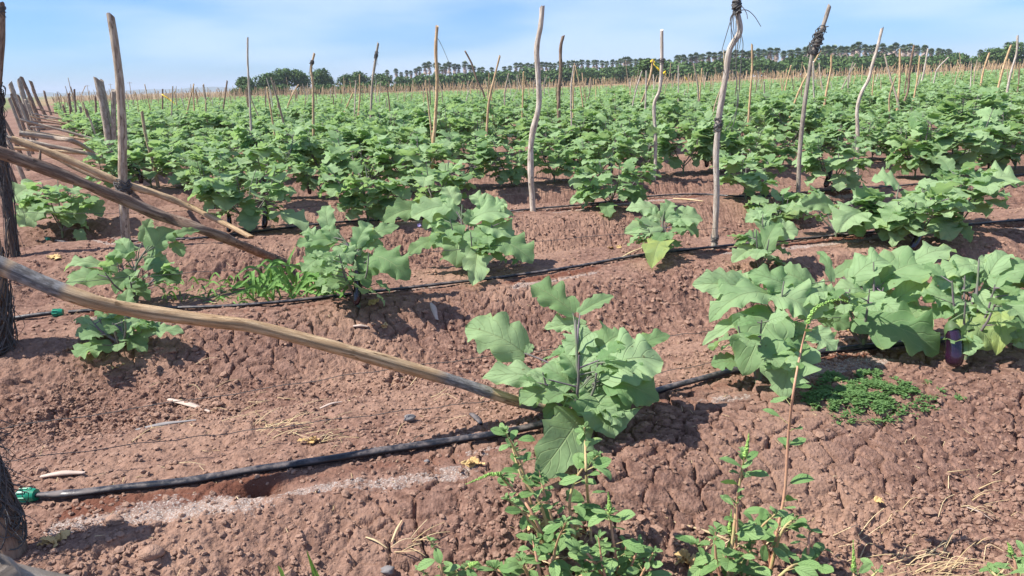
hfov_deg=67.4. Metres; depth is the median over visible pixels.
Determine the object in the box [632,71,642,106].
wooden stake
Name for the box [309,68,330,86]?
broadleaf tree
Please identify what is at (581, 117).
eggplant plant
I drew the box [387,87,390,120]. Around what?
wooden stake
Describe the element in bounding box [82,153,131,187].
eggplant plant
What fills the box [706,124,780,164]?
eggplant plant
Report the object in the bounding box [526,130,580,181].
eggplant plant
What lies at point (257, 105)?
eggplant plant
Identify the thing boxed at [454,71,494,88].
shrub
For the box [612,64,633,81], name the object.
shrub
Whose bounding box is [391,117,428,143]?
eggplant plant
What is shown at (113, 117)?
end post
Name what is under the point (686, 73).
shrub
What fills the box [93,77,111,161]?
end post
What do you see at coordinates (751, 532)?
amaranth weed
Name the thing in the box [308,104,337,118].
eggplant plant
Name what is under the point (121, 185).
end post
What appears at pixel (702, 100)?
eggplant plant
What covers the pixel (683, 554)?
dry leaf
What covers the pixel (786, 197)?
eggplant plant
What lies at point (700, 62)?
shrub
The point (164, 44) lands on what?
sky
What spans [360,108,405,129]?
eggplant plant
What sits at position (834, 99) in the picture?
eggplant plant
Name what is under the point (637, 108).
eggplant plant
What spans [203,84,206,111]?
wooden stake
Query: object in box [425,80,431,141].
wooden stake
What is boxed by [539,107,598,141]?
eggplant plant
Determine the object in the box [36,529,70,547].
dry leaf
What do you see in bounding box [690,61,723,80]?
shrub
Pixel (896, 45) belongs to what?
palm tree
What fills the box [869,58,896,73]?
shrub
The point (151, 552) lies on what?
stone
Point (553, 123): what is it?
eggplant plant
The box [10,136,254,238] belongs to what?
brace pole
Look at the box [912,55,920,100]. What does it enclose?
wooden stake
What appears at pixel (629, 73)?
shrub
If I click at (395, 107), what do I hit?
eggplant plant
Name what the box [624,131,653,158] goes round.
eggplant plant
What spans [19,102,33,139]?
end post
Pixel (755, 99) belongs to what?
eggplant plant
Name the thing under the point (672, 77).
shrub
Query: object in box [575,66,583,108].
wooden stake
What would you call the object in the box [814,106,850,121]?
eggplant plant
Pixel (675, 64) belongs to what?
shrub
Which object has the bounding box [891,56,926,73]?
shrub
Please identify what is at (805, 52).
palm tree
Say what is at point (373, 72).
wooden stake
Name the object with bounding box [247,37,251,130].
wooden stake
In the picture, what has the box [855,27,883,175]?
wooden stake
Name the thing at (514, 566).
amaranth weed
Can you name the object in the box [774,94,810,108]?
eggplant plant
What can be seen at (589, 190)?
eggplant plant
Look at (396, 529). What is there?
dry stalk
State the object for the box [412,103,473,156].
eggplant plant
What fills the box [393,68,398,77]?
palm tree
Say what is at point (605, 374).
eggplant plant
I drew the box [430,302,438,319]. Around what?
wooden stub
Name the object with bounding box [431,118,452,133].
eggplant plant
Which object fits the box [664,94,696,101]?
eggplant plant
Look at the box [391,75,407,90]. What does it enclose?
broadleaf tree
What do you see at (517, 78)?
shrub
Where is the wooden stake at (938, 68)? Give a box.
[933,57,948,82]
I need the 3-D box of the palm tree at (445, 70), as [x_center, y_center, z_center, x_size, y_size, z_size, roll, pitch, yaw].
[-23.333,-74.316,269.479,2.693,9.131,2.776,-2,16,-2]
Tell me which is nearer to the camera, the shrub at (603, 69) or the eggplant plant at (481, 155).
the eggplant plant at (481, 155)
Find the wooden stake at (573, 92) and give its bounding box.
[572,63,574,117]
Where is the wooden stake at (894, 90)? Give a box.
[884,54,899,109]
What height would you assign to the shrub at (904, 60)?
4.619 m
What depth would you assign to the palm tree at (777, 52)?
222.91 m
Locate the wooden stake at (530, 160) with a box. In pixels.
[527,5,544,211]
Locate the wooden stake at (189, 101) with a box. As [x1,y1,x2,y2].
[185,83,193,123]
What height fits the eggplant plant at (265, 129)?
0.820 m
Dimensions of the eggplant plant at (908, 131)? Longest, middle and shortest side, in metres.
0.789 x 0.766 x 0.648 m
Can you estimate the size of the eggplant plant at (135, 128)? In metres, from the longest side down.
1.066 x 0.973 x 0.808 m
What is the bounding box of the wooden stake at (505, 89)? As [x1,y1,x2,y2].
[503,73,508,126]
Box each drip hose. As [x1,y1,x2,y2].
[15,218,1023,319]
[15,337,944,502]
[45,173,1023,242]
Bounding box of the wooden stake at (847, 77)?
[841,63,855,89]
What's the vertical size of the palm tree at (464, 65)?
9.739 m
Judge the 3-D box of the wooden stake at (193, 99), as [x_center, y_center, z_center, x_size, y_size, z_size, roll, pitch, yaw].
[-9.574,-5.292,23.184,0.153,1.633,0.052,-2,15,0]
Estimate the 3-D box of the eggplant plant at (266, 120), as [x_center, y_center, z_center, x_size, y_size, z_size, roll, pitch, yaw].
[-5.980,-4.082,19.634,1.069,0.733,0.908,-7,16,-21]
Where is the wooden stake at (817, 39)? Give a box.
[796,4,830,196]
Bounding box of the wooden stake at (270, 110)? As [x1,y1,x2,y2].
[266,87,278,162]
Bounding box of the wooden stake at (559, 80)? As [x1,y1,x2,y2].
[557,35,564,128]
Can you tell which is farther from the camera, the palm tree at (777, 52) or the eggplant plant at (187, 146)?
the palm tree at (777, 52)
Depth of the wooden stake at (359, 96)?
21.99 m
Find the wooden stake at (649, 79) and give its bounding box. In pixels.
[640,60,653,102]
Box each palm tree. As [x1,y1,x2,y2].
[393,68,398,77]
[422,62,428,74]
[427,61,431,74]
[442,63,447,73]
[445,62,452,74]
[452,63,456,73]
[461,60,467,73]
[513,62,518,71]
[579,59,585,67]
[585,60,590,67]
[593,60,599,68]
[599,60,603,68]
[622,56,627,65]
[674,55,680,80]
[680,54,687,62]
[688,53,694,64]
[693,52,698,63]
[700,53,706,61]
[705,52,711,61]
[710,52,716,60]
[716,51,722,59]
[738,50,744,56]
[744,51,750,78]
[753,48,761,76]
[761,48,767,77]
[767,47,773,59]
[773,48,779,60]
[780,51,786,60]
[786,49,793,57]
[793,48,801,76]
[801,46,806,75]
[824,45,830,75]
[831,45,837,75]
[836,45,845,56]
[844,46,849,58]
[849,44,855,55]
[853,41,862,53]
[861,44,868,55]
[867,45,872,55]
[879,43,886,55]
[886,44,895,54]
[892,42,900,55]
[899,45,905,55]
[906,43,912,56]
[914,45,920,55]
[921,45,928,55]
[928,48,934,57]
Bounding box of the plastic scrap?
[469,412,482,424]
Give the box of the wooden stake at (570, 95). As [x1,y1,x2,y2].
[570,65,574,130]
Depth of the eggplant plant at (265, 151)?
8.96 m
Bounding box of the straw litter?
[26,224,1022,575]
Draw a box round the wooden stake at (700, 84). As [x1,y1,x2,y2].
[699,68,702,100]
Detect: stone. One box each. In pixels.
[104,514,123,525]
[137,544,164,560]
[380,565,393,574]
[404,414,415,421]
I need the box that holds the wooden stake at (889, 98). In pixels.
[888,75,895,123]
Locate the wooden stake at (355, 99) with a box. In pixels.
[354,80,355,116]
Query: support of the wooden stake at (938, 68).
on the ground at (878, 457)
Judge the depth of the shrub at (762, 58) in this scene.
191.24 m
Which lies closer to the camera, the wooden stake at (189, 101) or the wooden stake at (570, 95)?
the wooden stake at (570, 95)
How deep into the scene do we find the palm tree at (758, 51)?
206.45 m
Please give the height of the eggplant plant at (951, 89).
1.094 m
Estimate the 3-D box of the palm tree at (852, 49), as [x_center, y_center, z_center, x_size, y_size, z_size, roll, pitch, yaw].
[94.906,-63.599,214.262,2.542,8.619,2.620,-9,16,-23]
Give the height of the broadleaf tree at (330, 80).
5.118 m
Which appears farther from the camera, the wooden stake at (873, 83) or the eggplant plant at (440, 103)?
the wooden stake at (873, 83)
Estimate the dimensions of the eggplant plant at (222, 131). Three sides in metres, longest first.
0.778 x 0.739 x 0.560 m
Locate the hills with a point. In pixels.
(212, 89)
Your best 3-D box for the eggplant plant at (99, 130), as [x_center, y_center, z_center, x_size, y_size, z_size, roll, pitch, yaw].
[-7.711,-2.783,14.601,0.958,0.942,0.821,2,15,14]
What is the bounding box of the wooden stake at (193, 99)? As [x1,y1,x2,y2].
[193,85,194,110]
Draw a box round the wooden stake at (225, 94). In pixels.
[223,80,227,108]
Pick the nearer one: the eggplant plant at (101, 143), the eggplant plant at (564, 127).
the eggplant plant at (101, 143)
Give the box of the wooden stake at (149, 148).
[141,111,159,187]
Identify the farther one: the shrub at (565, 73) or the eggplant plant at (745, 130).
the shrub at (565, 73)
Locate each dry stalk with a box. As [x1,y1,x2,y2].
[365,536,386,547]
[391,520,401,541]
[673,198,702,201]
[673,521,745,547]
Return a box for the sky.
[0,0,1023,93]
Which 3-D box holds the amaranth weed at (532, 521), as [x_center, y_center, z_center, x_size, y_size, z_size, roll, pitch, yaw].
[0.030,0.630,2.373,0.317,0.467,0.207,6,17,28]
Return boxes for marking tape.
[650,59,665,73]
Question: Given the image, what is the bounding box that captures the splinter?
[320,401,341,408]
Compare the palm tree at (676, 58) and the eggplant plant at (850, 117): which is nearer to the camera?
the eggplant plant at (850, 117)
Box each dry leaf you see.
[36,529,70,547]
[47,253,61,259]
[297,436,319,443]
[368,298,378,305]
[460,456,484,467]
[527,515,554,530]
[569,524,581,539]
[674,548,695,568]
[874,496,883,502]
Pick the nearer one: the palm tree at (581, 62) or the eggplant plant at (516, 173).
the eggplant plant at (516, 173)
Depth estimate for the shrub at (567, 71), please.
211.79 m
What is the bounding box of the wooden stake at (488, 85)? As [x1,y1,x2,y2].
[487,72,489,97]
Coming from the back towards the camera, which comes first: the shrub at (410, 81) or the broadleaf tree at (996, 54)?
the shrub at (410, 81)
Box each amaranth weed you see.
[415,536,481,575]
[465,423,576,555]
[477,515,604,575]
[505,231,523,265]
[555,421,617,540]
[565,492,671,575]
[674,434,820,575]
[744,299,857,569]
[790,523,833,575]
[849,540,883,575]
[979,540,1023,575]
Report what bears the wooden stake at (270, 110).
on the ground at (878, 457)
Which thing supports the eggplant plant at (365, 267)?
on the ground at (878, 457)
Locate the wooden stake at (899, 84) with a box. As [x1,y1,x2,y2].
[896,48,900,110]
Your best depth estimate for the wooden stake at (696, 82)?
19.01 m
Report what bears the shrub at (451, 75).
on the ground at (878, 457)
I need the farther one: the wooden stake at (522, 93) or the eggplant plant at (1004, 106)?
the wooden stake at (522, 93)
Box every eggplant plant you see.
[12,176,105,240]
[61,116,98,141]
[64,219,199,302]
[71,289,183,358]
[79,116,130,147]
[82,115,116,137]
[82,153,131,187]
[83,134,145,172]
[89,110,129,133]
[95,138,185,186]
[117,127,163,152]
[126,110,153,134]
[127,113,155,134]
[127,117,150,142]
[127,140,172,167]
[137,115,175,135]
[137,129,173,143]
[143,125,192,152]
[144,105,183,126]
[145,109,188,141]
[145,141,217,185]
[159,135,212,166]
[164,153,246,205]
[170,117,202,140]
[170,128,204,149]
[181,127,213,150]
[187,161,308,232]
[188,110,224,139]
[191,130,242,154]
[195,126,263,176]
[199,127,231,140]
[202,124,309,200]
[210,113,248,136]
[211,105,245,116]
[215,111,246,135]
[220,115,268,142]
[230,124,310,173]
[231,107,270,120]
[232,102,263,117]
[235,117,286,142]
[238,134,283,147]
[239,114,270,125]
[252,104,277,117]
[256,113,295,135]
[264,120,326,161]
[272,112,315,128]
[275,99,316,120]
[275,119,319,137]
[284,155,352,197]
[291,117,355,155]
[292,123,354,175]
[295,112,344,132]
[296,205,410,308]
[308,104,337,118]
[311,163,413,221]
[315,106,343,123]
[319,124,390,173]
[320,110,364,125]
[321,130,397,193]
[326,119,377,151]
[344,105,368,121]
[352,119,427,166]
[352,120,368,135]
[359,110,397,120]
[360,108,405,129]
[360,136,453,192]
[382,185,534,285]
[383,101,416,117]
[383,117,413,124]
[385,103,427,119]
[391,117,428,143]
[394,102,431,126]
[400,122,440,147]
[404,134,442,163]
[407,158,476,209]
[411,103,441,117]
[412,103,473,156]
[422,129,498,189]
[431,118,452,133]
[433,100,467,116]
[437,106,463,128]
[441,98,498,148]
[450,94,479,113]
[450,131,490,164]
[457,113,492,131]
[465,276,669,478]
[469,94,509,120]
[479,115,506,130]
[482,122,510,139]
[484,135,534,185]
[488,123,528,151]
[492,97,513,108]
[493,103,534,129]
[502,92,528,106]
[504,108,543,131]
[509,95,535,118]
[518,118,581,162]
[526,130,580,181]
[527,95,546,104]
[537,116,566,137]
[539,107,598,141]
[541,98,569,121]
[541,102,583,128]
[542,97,564,116]
[556,101,598,117]
[560,128,599,161]
[561,114,577,128]
[563,100,593,114]
[567,111,607,143]
[568,132,632,175]
[568,155,661,217]
[575,107,620,129]
[583,103,603,112]
[591,109,642,153]
[593,117,636,135]
[594,92,632,121]
[603,87,633,111]
[607,103,635,126]
[607,121,676,172]
[616,105,668,138]
[624,100,650,110]
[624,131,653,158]
[624,198,701,268]
[625,103,658,123]
[637,95,660,117]
[648,122,684,139]
[649,107,675,129]
[650,89,682,117]
[652,122,714,173]
[657,96,702,134]
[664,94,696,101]
[676,102,713,121]
[676,109,734,152]
[677,110,708,139]
[681,96,726,114]
[681,116,739,167]
[692,101,747,130]
[692,251,838,396]
[700,90,731,104]
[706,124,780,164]
[709,95,741,107]
[709,150,787,199]
[713,111,764,145]
[723,102,762,136]
[725,96,755,121]
[727,202,798,266]
[739,96,760,103]
[739,101,779,126]
[741,90,789,131]
[743,186,811,222]
[757,102,819,145]
[760,131,807,165]
[764,103,813,132]
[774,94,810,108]
[782,96,816,109]
[784,96,826,107]
[786,183,884,237]
[787,94,830,119]
[790,102,847,136]
[792,129,880,191]
[797,240,956,356]
[800,167,976,250]
[803,123,842,156]
[809,92,844,105]
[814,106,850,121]
[818,90,857,109]
[821,119,871,160]
[831,104,855,121]
[833,91,872,110]
[837,113,860,139]
[838,109,865,129]
[843,103,890,127]
[845,111,894,136]
[846,114,898,159]
[849,89,880,107]
[861,88,893,106]
[866,104,878,122]
[869,109,894,122]
[876,94,907,110]
[876,105,939,137]
[880,122,929,150]
[881,91,917,111]
[883,107,960,177]
[885,101,935,122]
[899,93,934,115]
[901,106,1010,178]
[903,109,974,151]
[907,101,939,111]
[910,250,1023,366]
[915,96,946,107]
[915,155,1023,220]
[926,85,1002,149]
[926,88,968,105]
[942,83,1000,124]
[953,82,1000,104]
[954,118,1023,170]
[977,91,1023,115]
[980,108,1023,169]
[983,275,1023,321]
[986,100,1023,147]
[1010,104,1023,141]
[1012,84,1023,95]
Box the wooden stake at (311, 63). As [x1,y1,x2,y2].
[309,53,314,138]
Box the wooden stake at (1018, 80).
[1016,67,1019,94]
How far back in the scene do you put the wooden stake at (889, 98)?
14.09 m
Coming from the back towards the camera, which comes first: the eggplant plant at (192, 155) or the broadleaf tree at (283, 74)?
the broadleaf tree at (283, 74)
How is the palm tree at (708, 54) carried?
on the ground at (878, 457)
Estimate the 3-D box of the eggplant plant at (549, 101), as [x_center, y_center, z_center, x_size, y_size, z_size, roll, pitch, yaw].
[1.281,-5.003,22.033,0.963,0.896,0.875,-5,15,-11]
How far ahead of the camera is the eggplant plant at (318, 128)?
13.40 m
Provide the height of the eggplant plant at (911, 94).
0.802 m
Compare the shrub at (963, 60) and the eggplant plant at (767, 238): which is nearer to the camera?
the eggplant plant at (767, 238)
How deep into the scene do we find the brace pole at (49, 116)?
27.97 m
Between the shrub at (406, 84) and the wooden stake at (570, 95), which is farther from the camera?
the shrub at (406, 84)
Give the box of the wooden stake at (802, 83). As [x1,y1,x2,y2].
[787,51,820,131]
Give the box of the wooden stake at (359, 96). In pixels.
[358,74,359,114]
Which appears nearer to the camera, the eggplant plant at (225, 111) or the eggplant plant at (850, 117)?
the eggplant plant at (850, 117)
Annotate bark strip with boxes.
[40,470,85,477]
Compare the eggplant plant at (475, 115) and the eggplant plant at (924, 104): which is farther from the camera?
the eggplant plant at (924, 104)
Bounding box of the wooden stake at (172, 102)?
[171,86,172,114]
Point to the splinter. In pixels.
(328, 404)
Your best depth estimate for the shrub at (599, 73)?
214.25 m
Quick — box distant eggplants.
[51,69,1023,131]
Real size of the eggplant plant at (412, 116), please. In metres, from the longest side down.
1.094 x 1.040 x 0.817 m
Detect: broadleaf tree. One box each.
[235,76,255,88]
[252,72,278,87]
[269,68,300,88]
[291,68,310,94]
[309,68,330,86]
[325,75,335,84]
[335,73,358,87]
[351,70,370,83]
[370,73,392,85]
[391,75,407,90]
[633,58,664,84]
[948,52,970,71]
[973,55,987,69]
[978,47,1011,66]
[1001,41,1023,68]
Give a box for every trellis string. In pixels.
[3,333,943,462]
[13,202,1023,286]
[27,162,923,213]
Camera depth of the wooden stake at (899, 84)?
19.35 m
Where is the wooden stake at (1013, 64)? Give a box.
[1006,35,1018,91]
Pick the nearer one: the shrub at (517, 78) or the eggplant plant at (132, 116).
the eggplant plant at (132, 116)
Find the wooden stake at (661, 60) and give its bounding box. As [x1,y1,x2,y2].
[652,29,669,180]
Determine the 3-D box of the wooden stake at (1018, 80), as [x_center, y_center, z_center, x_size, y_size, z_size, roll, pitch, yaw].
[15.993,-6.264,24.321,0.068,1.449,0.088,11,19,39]
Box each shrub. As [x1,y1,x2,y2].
[231,87,243,95]
[240,85,253,94]
[255,87,268,94]
[265,85,283,95]
[277,84,291,94]
[310,84,325,94]
[324,84,335,93]
[337,83,361,93]
[352,82,367,92]
[366,79,379,90]
[373,81,390,91]
[390,84,401,91]
[397,82,415,91]
[405,76,419,87]
[412,73,435,88]
[421,72,451,87]
[441,75,456,87]
[442,73,463,89]
[454,71,472,86]
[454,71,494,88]
[457,75,471,88]
[473,71,497,86]
[474,72,491,86]
[490,70,524,87]
[508,70,528,87]
[512,73,535,83]
[515,66,546,84]
[525,68,545,82]
[541,65,576,82]
[542,72,555,86]
[548,71,567,86]
[558,65,572,83]
[565,66,593,85]
[575,71,595,85]
[583,71,598,84]
[589,67,608,84]
[594,68,634,84]
[599,67,617,82]
[610,64,634,80]
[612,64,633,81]
[654,59,700,80]
[656,63,683,80]
[669,65,699,79]
[680,61,705,78]
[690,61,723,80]
[710,57,759,79]
[730,60,758,78]
[741,56,774,78]
[750,58,777,77]
[771,60,796,77]
[784,53,806,71]
[784,53,809,75]
[796,59,828,76]
[805,51,836,73]
[822,53,870,75]
[846,57,876,74]
[848,53,898,74]
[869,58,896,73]
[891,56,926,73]
[893,56,917,71]
[915,54,927,67]
[921,52,948,70]
[922,55,952,70]
[946,53,975,70]
[971,54,993,69]
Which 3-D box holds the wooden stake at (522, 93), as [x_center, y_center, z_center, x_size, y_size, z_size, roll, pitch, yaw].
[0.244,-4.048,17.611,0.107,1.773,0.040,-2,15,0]
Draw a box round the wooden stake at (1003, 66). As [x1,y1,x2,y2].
[997,45,1011,91]
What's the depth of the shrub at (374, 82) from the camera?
164.89 m
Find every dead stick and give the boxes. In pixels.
[135,419,195,429]
[967,507,992,520]
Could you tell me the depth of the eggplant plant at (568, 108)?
21.91 m
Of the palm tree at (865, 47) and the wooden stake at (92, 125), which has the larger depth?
the palm tree at (865, 47)
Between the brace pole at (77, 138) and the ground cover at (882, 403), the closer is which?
the ground cover at (882, 403)
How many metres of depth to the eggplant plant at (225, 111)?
23.72 m
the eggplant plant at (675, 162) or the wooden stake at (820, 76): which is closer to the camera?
the eggplant plant at (675, 162)
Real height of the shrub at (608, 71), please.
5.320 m
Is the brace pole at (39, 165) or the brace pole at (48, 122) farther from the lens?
the brace pole at (48, 122)
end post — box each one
[0,1,25,258]
[0,240,24,354]
[0,419,42,558]
[4,119,29,170]
[4,129,25,179]
[6,162,17,183]
[8,81,24,122]
[8,97,31,156]
[10,93,34,154]
[16,94,35,140]
[17,78,32,129]
[19,76,44,129]
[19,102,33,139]
[24,99,37,139]
[28,103,38,130]
[29,80,48,117]
[43,90,51,114]
[61,104,69,130]
[67,92,71,113]
[73,89,76,111]
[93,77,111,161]
[94,96,96,111]
[100,79,110,123]
[106,13,137,238]
[111,89,116,152]
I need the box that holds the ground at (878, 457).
[0,71,1023,575]
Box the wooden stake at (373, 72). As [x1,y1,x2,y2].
[368,42,378,117]
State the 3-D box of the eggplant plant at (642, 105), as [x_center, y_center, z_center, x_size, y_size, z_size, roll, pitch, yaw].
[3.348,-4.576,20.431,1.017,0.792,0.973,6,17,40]
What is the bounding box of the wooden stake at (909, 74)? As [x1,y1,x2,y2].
[903,45,914,107]
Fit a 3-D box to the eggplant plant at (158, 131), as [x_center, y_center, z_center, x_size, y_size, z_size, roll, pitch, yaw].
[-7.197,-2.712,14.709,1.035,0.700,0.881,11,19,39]
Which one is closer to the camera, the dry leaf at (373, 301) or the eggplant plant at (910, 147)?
the dry leaf at (373, 301)
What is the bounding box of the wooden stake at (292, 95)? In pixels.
[287,84,298,107]
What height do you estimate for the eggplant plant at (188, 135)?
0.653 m
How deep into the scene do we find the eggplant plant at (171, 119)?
18.95 m
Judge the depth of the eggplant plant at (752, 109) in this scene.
15.87 m
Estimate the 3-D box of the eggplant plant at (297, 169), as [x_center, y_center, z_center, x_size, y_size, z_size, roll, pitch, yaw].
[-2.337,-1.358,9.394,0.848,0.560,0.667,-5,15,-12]
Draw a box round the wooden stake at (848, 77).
[847,62,853,91]
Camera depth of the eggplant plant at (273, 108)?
23.88 m
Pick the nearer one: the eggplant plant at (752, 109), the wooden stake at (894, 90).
the eggplant plant at (752, 109)
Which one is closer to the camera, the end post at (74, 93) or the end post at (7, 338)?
the end post at (7, 338)
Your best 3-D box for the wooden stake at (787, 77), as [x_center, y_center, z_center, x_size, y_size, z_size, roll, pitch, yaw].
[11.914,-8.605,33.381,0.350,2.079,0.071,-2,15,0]
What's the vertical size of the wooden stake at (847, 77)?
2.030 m
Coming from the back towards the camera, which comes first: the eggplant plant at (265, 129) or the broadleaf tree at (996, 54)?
the broadleaf tree at (996, 54)
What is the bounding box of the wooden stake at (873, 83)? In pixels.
[871,71,874,102]
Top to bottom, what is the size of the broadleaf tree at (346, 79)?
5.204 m
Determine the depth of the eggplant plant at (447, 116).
18.59 m
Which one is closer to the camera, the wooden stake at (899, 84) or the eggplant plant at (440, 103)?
the wooden stake at (899, 84)
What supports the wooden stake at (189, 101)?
on the ground at (878, 457)
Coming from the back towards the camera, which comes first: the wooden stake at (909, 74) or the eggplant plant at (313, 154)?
the wooden stake at (909, 74)
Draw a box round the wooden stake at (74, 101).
[70,87,78,131]
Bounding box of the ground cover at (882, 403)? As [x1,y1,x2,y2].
[799,368,966,425]
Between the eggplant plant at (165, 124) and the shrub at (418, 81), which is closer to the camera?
the eggplant plant at (165, 124)
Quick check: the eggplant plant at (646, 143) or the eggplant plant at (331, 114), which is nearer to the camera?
the eggplant plant at (646, 143)
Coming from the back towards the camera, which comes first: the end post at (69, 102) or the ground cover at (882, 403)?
the end post at (69, 102)
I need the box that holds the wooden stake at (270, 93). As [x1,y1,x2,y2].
[266,78,275,115]
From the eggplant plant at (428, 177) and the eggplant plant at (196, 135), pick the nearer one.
the eggplant plant at (428, 177)
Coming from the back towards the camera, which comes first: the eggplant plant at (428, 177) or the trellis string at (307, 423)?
the eggplant plant at (428, 177)
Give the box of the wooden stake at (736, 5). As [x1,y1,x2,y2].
[710,0,760,248]
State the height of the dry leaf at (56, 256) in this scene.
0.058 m
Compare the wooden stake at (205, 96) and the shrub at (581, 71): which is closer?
the wooden stake at (205, 96)
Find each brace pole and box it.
[0,146,286,266]
[0,256,545,412]
[0,553,70,575]
[6,135,191,182]
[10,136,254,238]
[14,146,228,168]
[19,131,95,152]
[20,118,92,138]
[20,146,86,150]
[25,130,145,145]
[27,123,102,132]
[30,115,67,123]
[30,126,84,130]
[30,141,192,204]
[33,113,73,121]
[33,120,64,124]
[37,109,70,116]
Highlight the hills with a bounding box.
[4,86,311,96]
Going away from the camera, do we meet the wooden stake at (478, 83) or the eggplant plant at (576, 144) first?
the eggplant plant at (576, 144)
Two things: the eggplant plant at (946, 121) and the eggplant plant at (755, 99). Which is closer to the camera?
the eggplant plant at (946, 121)
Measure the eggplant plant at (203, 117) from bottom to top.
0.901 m
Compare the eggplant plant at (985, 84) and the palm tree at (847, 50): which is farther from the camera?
the palm tree at (847, 50)
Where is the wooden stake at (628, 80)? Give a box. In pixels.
[625,61,632,102]
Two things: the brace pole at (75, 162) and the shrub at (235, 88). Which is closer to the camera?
the brace pole at (75, 162)
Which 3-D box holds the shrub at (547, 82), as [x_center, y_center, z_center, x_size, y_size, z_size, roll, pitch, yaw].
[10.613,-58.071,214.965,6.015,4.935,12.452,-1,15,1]
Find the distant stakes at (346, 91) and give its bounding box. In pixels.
[51,59,1023,105]
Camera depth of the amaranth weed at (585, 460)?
2.35 m
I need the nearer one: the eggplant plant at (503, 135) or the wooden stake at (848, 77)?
the eggplant plant at (503, 135)
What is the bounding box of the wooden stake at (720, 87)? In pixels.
[713,50,724,114]
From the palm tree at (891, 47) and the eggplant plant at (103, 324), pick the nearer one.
the eggplant plant at (103, 324)
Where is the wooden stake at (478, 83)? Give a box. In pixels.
[464,51,485,97]
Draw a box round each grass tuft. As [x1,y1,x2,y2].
[154,272,257,303]
[224,241,372,300]
[278,550,318,575]
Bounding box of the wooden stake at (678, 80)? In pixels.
[678,65,678,100]
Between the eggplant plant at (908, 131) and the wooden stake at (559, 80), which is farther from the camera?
the wooden stake at (559, 80)
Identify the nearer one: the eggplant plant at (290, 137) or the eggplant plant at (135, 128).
the eggplant plant at (290, 137)
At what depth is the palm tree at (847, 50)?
216.57 m
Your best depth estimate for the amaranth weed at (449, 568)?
2.25 m
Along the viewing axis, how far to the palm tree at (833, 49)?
212.92 m
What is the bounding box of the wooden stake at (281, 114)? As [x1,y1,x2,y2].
[270,77,288,135]
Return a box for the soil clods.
[0,180,1023,575]
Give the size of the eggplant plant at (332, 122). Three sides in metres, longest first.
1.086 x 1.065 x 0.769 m
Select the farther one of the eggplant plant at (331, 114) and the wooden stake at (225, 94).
the wooden stake at (225, 94)
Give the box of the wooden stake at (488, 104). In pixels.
[484,55,500,176]
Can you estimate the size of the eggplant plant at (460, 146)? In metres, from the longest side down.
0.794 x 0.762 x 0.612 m
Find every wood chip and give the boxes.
[167,398,210,412]
[353,324,368,326]
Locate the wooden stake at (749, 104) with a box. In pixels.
[747,44,752,125]
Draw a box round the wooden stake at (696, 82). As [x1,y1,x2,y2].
[693,63,698,110]
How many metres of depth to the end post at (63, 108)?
28.26 m
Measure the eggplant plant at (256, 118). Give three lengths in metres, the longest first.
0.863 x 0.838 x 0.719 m
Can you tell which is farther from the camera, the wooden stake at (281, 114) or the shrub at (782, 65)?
the shrub at (782, 65)
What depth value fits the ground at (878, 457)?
3.21 m
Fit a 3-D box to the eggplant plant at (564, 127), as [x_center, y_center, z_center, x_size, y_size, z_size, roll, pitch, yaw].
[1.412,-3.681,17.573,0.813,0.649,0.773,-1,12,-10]
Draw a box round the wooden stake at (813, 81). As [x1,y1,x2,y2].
[812,61,814,101]
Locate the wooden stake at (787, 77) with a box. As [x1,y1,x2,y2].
[784,65,791,93]
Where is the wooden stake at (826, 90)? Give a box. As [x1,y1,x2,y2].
[823,54,831,104]
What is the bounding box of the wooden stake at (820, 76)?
[819,62,822,89]
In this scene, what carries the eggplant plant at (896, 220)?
on the ground at (878, 457)
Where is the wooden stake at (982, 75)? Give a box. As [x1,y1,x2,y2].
[980,53,989,85]
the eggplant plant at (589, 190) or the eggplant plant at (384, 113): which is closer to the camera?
the eggplant plant at (589, 190)
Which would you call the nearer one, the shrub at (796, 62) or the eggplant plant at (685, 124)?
the eggplant plant at (685, 124)
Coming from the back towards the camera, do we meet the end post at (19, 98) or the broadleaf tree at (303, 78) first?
the broadleaf tree at (303, 78)
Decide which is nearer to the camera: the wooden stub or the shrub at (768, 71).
the wooden stub
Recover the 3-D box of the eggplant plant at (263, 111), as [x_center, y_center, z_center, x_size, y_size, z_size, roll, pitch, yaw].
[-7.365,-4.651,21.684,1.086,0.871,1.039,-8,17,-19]
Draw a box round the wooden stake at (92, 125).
[88,115,96,135]
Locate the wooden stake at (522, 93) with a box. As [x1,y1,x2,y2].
[521,72,523,116]
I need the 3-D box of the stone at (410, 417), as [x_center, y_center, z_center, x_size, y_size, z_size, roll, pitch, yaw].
[-0.407,0.516,3.052,0.046,0.030,0.041,6,17,27]
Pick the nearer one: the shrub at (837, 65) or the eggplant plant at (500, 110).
the eggplant plant at (500, 110)
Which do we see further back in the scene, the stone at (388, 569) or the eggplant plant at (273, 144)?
the eggplant plant at (273, 144)
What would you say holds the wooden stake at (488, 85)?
on the ground at (878, 457)
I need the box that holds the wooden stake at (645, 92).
[644,71,646,133]
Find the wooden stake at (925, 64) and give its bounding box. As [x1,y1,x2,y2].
[921,48,928,79]
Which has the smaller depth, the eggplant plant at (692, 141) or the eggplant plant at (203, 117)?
the eggplant plant at (692, 141)
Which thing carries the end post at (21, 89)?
on the ground at (878, 457)
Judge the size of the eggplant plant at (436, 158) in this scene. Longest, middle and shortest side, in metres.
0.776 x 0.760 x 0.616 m
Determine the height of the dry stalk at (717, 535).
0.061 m
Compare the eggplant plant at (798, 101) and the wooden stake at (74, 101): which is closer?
the eggplant plant at (798, 101)
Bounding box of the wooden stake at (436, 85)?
[431,25,438,191]
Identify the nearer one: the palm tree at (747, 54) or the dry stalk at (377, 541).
the dry stalk at (377, 541)

